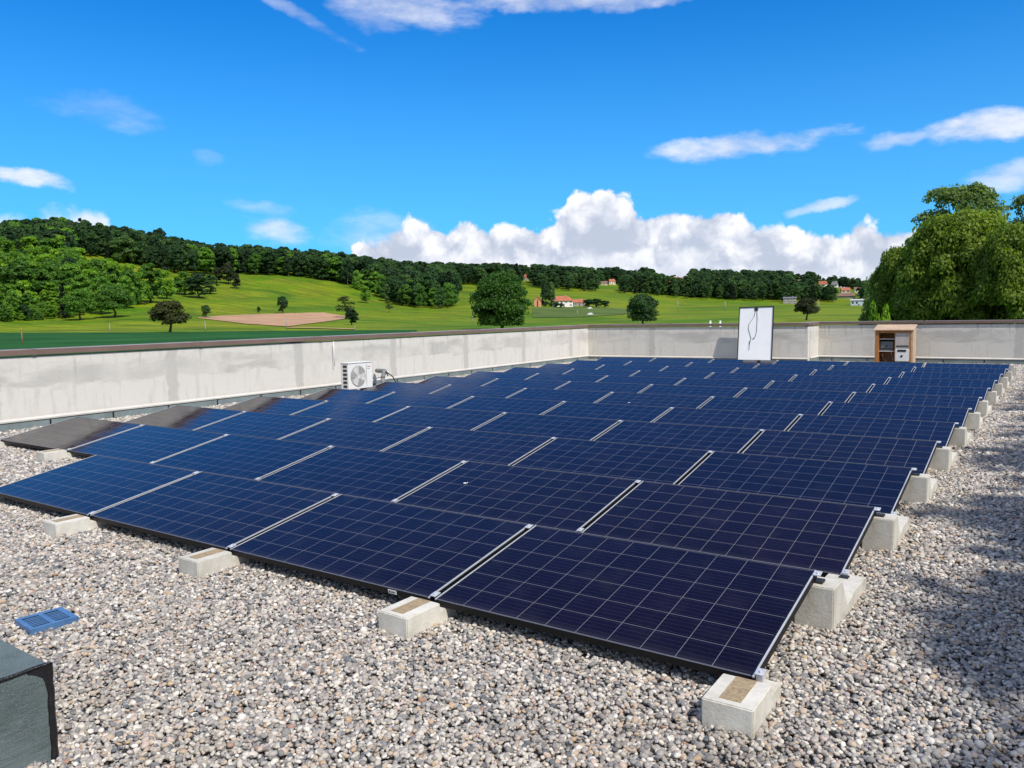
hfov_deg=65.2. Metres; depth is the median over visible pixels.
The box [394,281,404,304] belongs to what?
wood tree
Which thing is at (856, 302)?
industrial hall
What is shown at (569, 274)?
wood tree
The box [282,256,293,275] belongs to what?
wood tree
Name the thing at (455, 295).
wood tree
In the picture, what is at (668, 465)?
solar panel
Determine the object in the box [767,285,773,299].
wood tree
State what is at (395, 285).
wood tree
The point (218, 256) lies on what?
wood tree
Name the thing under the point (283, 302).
tree
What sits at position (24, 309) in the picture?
slope tree
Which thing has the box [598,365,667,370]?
solar panel
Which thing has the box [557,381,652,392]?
solar panel
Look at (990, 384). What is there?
solar panel
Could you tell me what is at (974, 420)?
support block
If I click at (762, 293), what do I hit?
wood tree
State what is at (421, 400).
solar panel
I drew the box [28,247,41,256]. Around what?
wood tree
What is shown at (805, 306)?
plum tree
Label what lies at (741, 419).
solar panel
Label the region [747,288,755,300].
wood tree
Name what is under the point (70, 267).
wood tree
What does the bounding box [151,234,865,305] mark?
forest
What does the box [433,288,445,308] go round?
wood tree
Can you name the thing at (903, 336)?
instrument cabinet
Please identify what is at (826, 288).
wood tree
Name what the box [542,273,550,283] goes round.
wood tree
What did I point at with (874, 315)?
bright bush
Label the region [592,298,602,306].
shrub
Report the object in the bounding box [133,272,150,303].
slope tree
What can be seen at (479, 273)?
wood tree
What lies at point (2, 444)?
support block
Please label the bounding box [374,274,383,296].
wood tree
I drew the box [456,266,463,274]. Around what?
wood tree
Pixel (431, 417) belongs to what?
solar panel
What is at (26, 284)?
wood tree
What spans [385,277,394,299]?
wood tree
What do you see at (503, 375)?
solar panel
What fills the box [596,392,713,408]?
solar panel
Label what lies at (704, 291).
wood tree
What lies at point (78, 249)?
wood tree
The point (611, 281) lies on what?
house
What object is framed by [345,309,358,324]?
fruit tree
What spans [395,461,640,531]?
solar panel
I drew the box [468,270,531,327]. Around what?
chestnut tree
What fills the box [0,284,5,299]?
wood tree
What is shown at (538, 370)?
solar panel
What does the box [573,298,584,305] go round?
barn
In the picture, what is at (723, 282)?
wood tree
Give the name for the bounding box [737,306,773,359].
spare solar panel
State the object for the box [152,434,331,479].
solar panel
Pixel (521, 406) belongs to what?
solar panel
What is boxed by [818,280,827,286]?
village house
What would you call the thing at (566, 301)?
farmhouse
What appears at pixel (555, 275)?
wood tree
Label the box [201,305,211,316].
tree
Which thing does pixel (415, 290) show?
wood tree
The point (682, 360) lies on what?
solar panel
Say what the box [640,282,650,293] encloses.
wood tree
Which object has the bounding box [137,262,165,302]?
slope tree
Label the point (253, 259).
wood tree
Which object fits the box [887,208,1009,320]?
willow tree
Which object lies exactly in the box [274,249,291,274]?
wood tree
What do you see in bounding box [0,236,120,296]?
hillside forest
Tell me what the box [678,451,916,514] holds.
solar panel
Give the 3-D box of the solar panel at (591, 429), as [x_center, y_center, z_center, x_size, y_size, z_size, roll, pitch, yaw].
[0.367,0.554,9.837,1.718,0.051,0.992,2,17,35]
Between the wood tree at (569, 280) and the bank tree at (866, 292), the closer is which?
the bank tree at (866, 292)
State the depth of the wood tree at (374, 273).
679.75 m
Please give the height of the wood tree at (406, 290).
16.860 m
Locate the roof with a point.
(427, 750)
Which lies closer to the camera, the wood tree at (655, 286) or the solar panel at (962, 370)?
the solar panel at (962, 370)
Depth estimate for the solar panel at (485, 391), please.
14.43 m
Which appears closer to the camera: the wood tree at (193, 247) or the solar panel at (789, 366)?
the solar panel at (789, 366)
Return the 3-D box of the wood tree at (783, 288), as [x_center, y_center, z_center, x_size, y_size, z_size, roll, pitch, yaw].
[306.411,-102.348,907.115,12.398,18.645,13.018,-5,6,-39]
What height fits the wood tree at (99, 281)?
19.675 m
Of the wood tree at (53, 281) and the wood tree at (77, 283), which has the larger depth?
the wood tree at (53, 281)
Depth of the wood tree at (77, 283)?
414.05 m
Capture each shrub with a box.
[583,299,594,306]
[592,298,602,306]
[600,301,609,306]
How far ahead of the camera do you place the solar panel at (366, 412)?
11.85 m
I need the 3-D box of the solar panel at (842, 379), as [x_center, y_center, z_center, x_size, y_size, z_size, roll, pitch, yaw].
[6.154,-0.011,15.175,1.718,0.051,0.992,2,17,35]
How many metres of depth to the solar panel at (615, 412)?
11.19 m
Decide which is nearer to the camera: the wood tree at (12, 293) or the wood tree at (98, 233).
the wood tree at (12, 293)
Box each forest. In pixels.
[0,216,160,265]
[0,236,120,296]
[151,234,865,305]
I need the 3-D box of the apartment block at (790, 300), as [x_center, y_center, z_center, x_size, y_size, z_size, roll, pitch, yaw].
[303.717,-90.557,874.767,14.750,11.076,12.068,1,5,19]
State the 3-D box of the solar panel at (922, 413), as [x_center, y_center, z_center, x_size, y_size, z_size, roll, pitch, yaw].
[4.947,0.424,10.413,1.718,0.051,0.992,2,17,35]
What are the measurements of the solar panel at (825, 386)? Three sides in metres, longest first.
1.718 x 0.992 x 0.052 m
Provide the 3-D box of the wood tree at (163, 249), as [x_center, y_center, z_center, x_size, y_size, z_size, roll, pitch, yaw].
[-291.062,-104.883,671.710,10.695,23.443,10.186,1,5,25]
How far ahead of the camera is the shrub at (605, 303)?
636.11 m
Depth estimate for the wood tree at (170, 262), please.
681.68 m
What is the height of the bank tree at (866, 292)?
7.718 m
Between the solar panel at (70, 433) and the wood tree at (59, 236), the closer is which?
the solar panel at (70, 433)
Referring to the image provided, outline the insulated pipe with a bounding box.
[375,369,386,382]
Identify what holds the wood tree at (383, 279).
on the terrain
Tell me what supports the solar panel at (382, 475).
on the roof
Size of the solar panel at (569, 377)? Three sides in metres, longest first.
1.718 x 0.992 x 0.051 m
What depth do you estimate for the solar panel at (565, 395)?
13.45 m
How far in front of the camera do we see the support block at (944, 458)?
7.75 m
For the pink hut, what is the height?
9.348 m
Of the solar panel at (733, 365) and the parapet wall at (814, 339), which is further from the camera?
the parapet wall at (814, 339)
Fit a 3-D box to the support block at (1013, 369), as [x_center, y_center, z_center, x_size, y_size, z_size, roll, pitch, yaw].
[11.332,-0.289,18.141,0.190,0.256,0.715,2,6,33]
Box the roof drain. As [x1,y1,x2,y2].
[14,607,78,634]
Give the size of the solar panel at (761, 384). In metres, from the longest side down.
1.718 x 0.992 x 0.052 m
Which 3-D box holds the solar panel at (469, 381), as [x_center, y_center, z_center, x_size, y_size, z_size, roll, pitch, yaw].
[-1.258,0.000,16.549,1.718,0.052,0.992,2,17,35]
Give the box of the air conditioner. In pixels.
[340,361,372,389]
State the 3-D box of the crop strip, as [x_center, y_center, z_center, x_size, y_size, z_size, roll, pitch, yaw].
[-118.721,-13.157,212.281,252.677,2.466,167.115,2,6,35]
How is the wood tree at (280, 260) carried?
on the terrain
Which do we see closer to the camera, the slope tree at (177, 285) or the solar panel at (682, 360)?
the solar panel at (682, 360)
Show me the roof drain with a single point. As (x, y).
(43, 621)
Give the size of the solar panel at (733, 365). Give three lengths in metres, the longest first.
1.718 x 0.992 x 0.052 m
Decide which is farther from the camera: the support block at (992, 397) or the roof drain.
the support block at (992, 397)
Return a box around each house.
[608,279,615,284]
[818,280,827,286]
[831,281,837,287]
[837,292,855,298]
[840,287,850,292]
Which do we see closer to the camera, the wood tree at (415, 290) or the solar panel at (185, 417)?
the solar panel at (185, 417)
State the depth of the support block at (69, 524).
5.98 m
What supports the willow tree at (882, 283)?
on the terrain
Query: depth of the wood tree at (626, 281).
929.07 m
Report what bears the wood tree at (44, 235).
on the terrain
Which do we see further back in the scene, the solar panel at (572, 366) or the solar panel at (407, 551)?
the solar panel at (572, 366)
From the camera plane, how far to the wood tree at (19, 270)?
430.98 m
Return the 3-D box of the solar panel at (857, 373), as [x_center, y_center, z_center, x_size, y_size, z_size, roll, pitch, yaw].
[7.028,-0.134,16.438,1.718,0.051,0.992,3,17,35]
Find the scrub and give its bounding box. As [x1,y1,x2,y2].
[0,291,85,321]
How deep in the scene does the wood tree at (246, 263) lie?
719.93 m
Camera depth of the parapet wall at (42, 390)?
15.01 m
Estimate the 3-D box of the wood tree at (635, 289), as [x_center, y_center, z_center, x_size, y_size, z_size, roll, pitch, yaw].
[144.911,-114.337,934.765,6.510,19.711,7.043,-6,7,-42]
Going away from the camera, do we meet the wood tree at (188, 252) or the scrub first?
the scrub
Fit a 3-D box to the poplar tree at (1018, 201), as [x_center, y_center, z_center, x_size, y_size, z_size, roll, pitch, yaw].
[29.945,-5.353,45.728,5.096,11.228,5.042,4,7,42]
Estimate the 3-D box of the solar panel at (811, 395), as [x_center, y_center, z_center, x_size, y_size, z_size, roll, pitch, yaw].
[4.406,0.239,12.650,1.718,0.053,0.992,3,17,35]
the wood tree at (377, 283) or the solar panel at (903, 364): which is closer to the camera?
the solar panel at (903, 364)
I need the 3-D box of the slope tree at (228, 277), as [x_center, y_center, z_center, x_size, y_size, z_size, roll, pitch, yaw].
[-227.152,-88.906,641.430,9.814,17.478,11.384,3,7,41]
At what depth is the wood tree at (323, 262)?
721.84 m
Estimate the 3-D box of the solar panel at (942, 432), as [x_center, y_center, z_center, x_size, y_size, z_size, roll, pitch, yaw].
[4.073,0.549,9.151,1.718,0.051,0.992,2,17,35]
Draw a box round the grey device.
[880,341,894,350]
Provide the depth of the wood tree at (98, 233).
696.90 m
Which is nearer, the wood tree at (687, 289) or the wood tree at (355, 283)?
the wood tree at (355, 283)
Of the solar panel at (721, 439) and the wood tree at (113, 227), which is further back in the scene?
the wood tree at (113, 227)
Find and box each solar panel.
[0,417,142,449]
[0,455,198,517]
[67,425,227,463]
[90,471,337,551]
[125,405,245,429]
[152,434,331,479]
[196,411,329,439]
[222,396,326,414]
[230,494,532,601]
[258,446,465,501]
[279,418,430,450]
[293,401,408,421]
[299,388,393,402]
[365,382,449,393]
[367,392,472,407]
[375,406,505,429]
[383,427,555,465]
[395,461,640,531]
[419,376,497,385]
[431,385,525,397]
[434,525,822,682]
[448,396,564,414]
[465,371,537,379]
[474,413,621,440]
[484,379,569,388]
[505,367,572,373]
[508,388,612,402]
[512,438,712,484]
[526,373,606,381]
[539,363,603,368]
[543,401,672,421]
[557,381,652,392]
[565,369,638,375]
[569,360,630,364]
[582,481,880,576]
[593,420,763,452]
[596,357,654,361]
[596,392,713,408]
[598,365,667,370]
[598,376,684,384]
[626,361,691,366]
[632,371,713,378]
[641,384,745,396]
[650,358,713,362]
[654,407,801,431]
[662,366,736,372]
[677,378,772,388]
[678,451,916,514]
[687,363,758,368]
[699,396,830,417]
[706,373,795,381]
[710,359,777,363]
[733,368,815,375]
[736,388,854,410]
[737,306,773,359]
[743,430,940,473]
[755,364,833,370]
[766,381,873,401]
[775,360,847,366]
[788,414,958,446]
[791,375,890,392]
[812,370,903,384]
[822,402,971,426]
[830,365,915,377]
[846,362,924,370]
[848,392,981,411]
[869,384,989,399]
[886,377,996,390]
[901,372,1002,382]
[913,367,1007,375]
[924,363,1011,370]
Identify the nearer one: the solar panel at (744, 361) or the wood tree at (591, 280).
the solar panel at (744, 361)
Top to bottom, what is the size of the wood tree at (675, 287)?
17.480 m
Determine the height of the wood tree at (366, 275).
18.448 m
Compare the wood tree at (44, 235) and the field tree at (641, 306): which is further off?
the wood tree at (44, 235)
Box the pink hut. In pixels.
[534,297,541,306]
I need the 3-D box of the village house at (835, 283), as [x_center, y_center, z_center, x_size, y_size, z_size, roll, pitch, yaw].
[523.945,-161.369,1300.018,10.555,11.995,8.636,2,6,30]
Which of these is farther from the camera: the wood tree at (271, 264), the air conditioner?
the wood tree at (271, 264)
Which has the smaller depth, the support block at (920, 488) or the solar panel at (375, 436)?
the support block at (920, 488)
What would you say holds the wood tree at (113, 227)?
on the terrain
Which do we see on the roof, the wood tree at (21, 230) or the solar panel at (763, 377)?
the solar panel at (763, 377)
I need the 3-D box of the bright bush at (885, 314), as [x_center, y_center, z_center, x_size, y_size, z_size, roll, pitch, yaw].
[19.800,-1.801,42.633,1.024,5.080,1.018,-4,6,-30]
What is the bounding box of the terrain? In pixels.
[0,251,863,354]
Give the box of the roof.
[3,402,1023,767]
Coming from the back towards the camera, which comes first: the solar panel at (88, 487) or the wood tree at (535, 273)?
the wood tree at (535, 273)
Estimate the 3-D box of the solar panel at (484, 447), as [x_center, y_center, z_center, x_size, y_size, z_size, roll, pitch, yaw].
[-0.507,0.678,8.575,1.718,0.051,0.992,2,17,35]
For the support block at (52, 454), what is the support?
on the roof
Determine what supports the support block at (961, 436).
on the roof
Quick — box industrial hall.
[850,298,863,305]
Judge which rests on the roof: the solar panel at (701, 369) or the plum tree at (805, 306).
the solar panel at (701, 369)
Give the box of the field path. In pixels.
[287,327,354,328]
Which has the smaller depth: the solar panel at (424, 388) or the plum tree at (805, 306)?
the solar panel at (424, 388)
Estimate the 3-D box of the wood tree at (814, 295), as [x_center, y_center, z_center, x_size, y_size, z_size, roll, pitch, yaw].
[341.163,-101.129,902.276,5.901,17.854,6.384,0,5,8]
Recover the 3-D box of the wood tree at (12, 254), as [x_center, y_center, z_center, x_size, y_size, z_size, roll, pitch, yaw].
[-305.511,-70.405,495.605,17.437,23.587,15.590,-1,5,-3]
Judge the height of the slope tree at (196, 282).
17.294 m
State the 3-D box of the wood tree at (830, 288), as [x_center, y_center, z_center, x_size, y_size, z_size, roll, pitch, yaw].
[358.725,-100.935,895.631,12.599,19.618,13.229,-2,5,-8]
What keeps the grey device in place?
on the instrument cabinet
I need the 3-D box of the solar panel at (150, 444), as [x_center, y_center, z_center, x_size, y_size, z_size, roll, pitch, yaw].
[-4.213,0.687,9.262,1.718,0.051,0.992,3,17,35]
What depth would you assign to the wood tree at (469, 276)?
912.38 m
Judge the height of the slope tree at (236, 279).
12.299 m
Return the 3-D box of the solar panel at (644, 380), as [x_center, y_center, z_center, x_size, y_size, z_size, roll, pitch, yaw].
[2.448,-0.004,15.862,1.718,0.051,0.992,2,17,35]
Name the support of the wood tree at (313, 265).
on the terrain
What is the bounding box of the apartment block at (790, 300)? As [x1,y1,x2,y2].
[783,296,796,303]
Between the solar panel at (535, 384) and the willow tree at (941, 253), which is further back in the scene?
the willow tree at (941, 253)
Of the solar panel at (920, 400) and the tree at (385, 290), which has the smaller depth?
the solar panel at (920, 400)
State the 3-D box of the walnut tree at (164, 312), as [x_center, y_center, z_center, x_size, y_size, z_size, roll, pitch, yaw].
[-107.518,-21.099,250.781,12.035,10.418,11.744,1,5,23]
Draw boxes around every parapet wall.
[0,325,588,431]
[588,322,810,360]
[800,322,819,360]
[819,320,1023,364]
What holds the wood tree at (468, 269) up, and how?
on the terrain
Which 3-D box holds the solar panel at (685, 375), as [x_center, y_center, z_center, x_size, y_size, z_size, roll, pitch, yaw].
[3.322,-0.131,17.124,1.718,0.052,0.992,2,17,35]
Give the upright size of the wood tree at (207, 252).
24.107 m
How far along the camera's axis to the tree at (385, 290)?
619.43 m
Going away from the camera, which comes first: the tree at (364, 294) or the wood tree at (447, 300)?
the wood tree at (447, 300)
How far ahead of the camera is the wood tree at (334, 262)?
724.41 m
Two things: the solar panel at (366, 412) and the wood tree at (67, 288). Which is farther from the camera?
the wood tree at (67, 288)
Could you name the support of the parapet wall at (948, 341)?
on the roof
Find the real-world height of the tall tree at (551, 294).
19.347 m
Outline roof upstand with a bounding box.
[0,640,58,767]
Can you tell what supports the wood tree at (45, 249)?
on the terrain
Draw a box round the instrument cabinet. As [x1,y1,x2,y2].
[873,324,917,362]
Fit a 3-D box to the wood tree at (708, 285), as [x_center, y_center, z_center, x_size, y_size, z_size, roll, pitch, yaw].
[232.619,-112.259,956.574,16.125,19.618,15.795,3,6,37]
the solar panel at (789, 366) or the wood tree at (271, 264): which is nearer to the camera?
the solar panel at (789, 366)
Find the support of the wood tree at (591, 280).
on the terrain
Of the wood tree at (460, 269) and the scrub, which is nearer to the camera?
the scrub
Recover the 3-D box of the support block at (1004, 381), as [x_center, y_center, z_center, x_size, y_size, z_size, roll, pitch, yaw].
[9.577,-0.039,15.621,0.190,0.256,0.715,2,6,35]
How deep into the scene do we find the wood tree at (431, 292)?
571.03 m
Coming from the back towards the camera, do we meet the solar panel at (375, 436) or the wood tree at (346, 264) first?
the wood tree at (346, 264)
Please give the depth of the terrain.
496.67 m
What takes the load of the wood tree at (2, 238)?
on the terrain
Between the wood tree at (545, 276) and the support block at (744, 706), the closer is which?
the support block at (744, 706)
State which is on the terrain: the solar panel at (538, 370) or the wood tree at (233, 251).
the wood tree at (233, 251)
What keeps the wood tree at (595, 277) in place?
on the terrain
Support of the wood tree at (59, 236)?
on the terrain
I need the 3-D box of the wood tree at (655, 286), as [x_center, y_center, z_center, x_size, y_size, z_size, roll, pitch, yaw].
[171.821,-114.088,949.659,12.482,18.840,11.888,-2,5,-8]
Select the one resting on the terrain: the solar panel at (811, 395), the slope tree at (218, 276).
the slope tree at (218, 276)
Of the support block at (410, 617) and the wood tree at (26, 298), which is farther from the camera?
the wood tree at (26, 298)
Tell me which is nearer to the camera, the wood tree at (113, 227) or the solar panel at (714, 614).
the solar panel at (714, 614)
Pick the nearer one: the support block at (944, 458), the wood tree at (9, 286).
the support block at (944, 458)
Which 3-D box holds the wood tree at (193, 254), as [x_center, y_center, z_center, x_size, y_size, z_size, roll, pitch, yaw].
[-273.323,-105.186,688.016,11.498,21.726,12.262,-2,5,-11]
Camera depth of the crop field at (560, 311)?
521.31 m
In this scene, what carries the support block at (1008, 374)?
on the roof
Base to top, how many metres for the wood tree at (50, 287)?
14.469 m
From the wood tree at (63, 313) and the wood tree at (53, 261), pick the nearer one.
the wood tree at (63, 313)
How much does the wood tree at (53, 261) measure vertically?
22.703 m
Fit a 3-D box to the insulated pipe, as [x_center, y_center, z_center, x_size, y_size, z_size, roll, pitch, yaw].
[-2.889,-0.140,17.773,0.180,0.423,1.082,-2,5,-16]
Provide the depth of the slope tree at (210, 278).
576.40 m
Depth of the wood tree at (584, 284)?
899.98 m
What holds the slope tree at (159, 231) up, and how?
on the terrain
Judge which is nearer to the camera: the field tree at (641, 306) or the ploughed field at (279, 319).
the field tree at (641, 306)
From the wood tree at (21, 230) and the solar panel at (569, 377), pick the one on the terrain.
the wood tree at (21, 230)
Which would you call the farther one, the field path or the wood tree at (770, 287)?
the wood tree at (770, 287)
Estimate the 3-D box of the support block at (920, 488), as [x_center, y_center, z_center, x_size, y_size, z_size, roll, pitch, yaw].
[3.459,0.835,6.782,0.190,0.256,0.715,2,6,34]
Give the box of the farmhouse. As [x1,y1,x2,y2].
[552,295,573,306]
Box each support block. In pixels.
[0,440,10,446]
[36,449,77,461]
[43,514,106,536]
[178,548,248,577]
[378,596,455,641]
[701,674,780,740]
[794,573,865,633]
[861,512,909,553]
[901,473,937,502]
[928,446,957,470]
[949,426,971,447]
[964,411,982,428]
[976,400,991,414]
[985,390,998,405]
[993,383,1004,395]
[999,376,1009,387]
[1004,371,1013,381]
[1009,366,1016,376]
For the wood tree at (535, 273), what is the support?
on the terrain
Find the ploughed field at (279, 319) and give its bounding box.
[198,312,344,325]
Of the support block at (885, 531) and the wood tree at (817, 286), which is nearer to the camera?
the support block at (885, 531)
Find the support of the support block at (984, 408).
on the roof
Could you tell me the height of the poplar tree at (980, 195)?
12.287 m
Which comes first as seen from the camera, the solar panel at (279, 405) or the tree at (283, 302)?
the solar panel at (279, 405)
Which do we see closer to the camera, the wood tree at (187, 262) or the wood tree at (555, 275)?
the wood tree at (187, 262)
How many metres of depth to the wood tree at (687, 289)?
930.81 m
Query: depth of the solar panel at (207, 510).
5.96 m
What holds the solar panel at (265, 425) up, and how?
on the roof
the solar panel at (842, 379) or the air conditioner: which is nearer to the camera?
the solar panel at (842, 379)
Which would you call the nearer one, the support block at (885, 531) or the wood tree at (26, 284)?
the support block at (885, 531)
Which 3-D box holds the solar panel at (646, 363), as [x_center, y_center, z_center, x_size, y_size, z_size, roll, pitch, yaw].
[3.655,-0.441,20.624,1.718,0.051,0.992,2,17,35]
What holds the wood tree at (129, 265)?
on the terrain
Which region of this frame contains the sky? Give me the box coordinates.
[0,0,1023,287]
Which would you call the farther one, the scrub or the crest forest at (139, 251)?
the crest forest at (139, 251)
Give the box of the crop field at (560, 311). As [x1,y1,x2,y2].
[532,307,627,317]
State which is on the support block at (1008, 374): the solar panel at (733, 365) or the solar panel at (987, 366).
the solar panel at (987, 366)
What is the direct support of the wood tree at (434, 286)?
on the terrain
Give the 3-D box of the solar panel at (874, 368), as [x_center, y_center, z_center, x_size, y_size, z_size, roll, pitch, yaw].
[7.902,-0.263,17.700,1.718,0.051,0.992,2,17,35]
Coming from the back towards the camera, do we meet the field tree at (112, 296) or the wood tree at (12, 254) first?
the wood tree at (12, 254)
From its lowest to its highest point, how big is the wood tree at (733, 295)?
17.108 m
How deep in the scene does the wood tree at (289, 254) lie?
756.42 m
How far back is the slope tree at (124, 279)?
434.74 m
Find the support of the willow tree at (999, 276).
on the terrain
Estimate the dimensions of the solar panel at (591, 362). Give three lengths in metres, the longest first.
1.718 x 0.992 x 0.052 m
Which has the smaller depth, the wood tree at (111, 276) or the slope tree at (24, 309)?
the slope tree at (24, 309)
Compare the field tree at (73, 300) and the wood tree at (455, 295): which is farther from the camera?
the wood tree at (455, 295)
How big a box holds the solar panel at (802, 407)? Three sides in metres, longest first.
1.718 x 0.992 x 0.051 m
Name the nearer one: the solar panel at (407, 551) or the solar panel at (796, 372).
the solar panel at (407, 551)
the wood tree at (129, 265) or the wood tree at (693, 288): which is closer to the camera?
the wood tree at (129, 265)
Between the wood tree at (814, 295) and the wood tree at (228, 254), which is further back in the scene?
the wood tree at (814, 295)
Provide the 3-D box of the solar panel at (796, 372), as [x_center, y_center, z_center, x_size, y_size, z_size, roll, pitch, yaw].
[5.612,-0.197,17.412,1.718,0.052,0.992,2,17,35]
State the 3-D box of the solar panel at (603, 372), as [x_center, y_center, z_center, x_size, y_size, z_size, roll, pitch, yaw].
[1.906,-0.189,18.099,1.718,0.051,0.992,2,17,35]
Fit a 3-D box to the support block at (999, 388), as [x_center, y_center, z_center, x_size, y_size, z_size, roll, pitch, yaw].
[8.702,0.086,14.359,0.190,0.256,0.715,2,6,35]
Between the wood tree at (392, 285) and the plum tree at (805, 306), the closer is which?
the plum tree at (805, 306)
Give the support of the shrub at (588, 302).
on the terrain
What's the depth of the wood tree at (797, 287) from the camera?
906.42 m
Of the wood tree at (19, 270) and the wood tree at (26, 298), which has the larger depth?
the wood tree at (19, 270)
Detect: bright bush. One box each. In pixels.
[867,299,880,324]
[879,303,892,324]
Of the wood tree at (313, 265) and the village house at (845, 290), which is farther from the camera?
the village house at (845, 290)
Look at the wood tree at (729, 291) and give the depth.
936.92 m
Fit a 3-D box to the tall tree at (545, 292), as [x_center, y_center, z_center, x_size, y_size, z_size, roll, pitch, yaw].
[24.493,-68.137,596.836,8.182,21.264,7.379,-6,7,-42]
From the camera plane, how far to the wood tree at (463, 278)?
899.47 m
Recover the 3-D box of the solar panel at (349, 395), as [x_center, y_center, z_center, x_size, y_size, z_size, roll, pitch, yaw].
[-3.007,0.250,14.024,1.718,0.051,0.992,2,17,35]
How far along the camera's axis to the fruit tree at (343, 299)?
428.76 m
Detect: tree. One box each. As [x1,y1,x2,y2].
[0,236,9,252]
[0,259,37,295]
[0,283,15,302]
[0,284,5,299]
[3,289,19,312]
[7,251,25,263]
[10,227,27,244]
[12,280,39,307]
[17,304,32,320]
[20,293,34,304]
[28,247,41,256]
[34,232,55,246]
[39,258,58,265]
[39,282,59,304]
[40,245,55,257]
[46,279,58,294]
[55,234,65,240]
[55,263,81,291]
[57,286,71,318]
[58,217,67,222]
[58,286,70,298]
[59,227,79,247]
[60,288,97,319]
[69,274,95,300]
[75,247,86,259]
[87,276,110,313]
[91,231,111,255]
[94,283,133,316]
[103,263,123,283]
[109,225,117,229]
[114,269,140,304]
[115,275,136,304]
[122,263,136,290]
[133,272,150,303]
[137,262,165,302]
[147,300,191,331]
[153,228,165,235]
[157,245,171,269]
[157,270,177,298]
[166,246,189,273]
[167,251,176,271]
[173,271,193,294]
[177,250,188,270]
[183,244,198,270]
[183,273,210,297]
[187,249,200,272]
[187,250,197,271]
[196,247,214,273]
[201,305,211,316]
[202,274,219,293]
[208,247,232,273]
[210,267,223,281]
[220,248,234,270]
[220,262,233,283]
[229,248,238,271]
[232,273,240,288]
[233,251,244,272]
[237,248,252,272]
[242,254,255,273]
[247,253,260,274]
[258,250,267,273]
[258,250,279,274]
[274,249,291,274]
[276,256,291,274]
[277,296,287,312]
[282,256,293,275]
[285,249,292,268]
[291,252,304,275]
[293,255,303,276]
[302,255,314,277]
[307,255,320,278]
[316,256,330,279]
[319,253,331,279]
[328,256,342,281]
[335,296,354,311]
[337,266,352,283]
[340,259,353,284]
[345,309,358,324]
[351,270,359,288]
[355,274,364,288]
[360,286,370,302]
[362,269,370,289]
[365,271,379,290]
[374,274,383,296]
[376,275,388,297]
[380,283,390,301]
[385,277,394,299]
[385,301,393,308]
[390,279,398,299]
[392,280,400,302]
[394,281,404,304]
[398,284,411,305]
[410,284,424,306]
[415,285,427,307]
[427,285,436,303]
[428,287,437,307]
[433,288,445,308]
[442,282,453,307]
[444,283,457,306]
[451,284,459,305]
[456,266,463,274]
[460,272,467,284]
[463,267,474,283]
[466,272,473,283]
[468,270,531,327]
[473,268,486,283]
[532,270,543,286]
[535,273,543,287]
[540,279,549,306]
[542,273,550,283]
[548,281,555,306]
[552,273,562,286]
[554,276,560,288]
[561,272,573,286]
[564,276,574,290]
[581,279,586,290]
[586,278,595,289]
[592,274,600,290]
[618,277,629,290]
[626,293,658,323]
[633,278,638,293]
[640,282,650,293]
[651,280,661,295]
[656,283,666,294]
[671,283,679,297]
[683,286,690,296]
[690,285,698,295]
[700,285,710,298]
[701,282,712,295]
[715,285,723,298]
[716,281,728,297]
[724,281,737,299]
[732,286,736,299]
[740,288,747,298]
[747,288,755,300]
[758,286,766,300]
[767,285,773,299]
[776,286,788,301]
[789,283,802,301]
[794,297,820,319]
[809,283,821,298]
[812,287,816,300]
[823,284,834,300]
[825,285,838,301]
[858,266,877,324]
[859,245,910,324]
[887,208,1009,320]
[902,181,1010,245]
[959,222,1023,323]
[1009,194,1023,225]
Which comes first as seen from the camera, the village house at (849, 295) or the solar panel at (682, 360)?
the solar panel at (682, 360)
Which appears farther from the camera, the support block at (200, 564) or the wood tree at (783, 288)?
the wood tree at (783, 288)
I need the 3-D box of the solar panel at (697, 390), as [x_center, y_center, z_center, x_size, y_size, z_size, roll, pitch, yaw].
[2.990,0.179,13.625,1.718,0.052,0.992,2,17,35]
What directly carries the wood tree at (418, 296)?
on the terrain
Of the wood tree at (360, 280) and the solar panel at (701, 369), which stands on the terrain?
the wood tree at (360, 280)
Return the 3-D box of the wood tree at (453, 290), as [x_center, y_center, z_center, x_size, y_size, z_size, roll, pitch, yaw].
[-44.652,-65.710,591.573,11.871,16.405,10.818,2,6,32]
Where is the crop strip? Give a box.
[0,330,416,356]
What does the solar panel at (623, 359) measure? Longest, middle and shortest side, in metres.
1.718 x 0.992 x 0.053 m
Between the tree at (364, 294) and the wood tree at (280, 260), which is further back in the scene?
the wood tree at (280, 260)
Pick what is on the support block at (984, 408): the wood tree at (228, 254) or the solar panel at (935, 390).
the solar panel at (935, 390)
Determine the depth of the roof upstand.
2.85 m
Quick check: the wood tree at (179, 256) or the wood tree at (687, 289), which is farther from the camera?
the wood tree at (687, 289)
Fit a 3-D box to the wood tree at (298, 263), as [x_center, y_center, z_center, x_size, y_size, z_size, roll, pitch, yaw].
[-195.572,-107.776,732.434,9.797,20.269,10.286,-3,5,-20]
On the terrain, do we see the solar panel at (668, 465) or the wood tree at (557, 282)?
the wood tree at (557, 282)
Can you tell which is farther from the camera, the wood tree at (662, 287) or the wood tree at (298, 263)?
the wood tree at (662, 287)
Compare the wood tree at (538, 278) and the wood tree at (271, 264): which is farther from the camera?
the wood tree at (538, 278)
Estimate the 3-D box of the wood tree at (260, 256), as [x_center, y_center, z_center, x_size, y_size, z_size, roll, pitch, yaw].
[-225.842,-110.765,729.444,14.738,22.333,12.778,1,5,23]

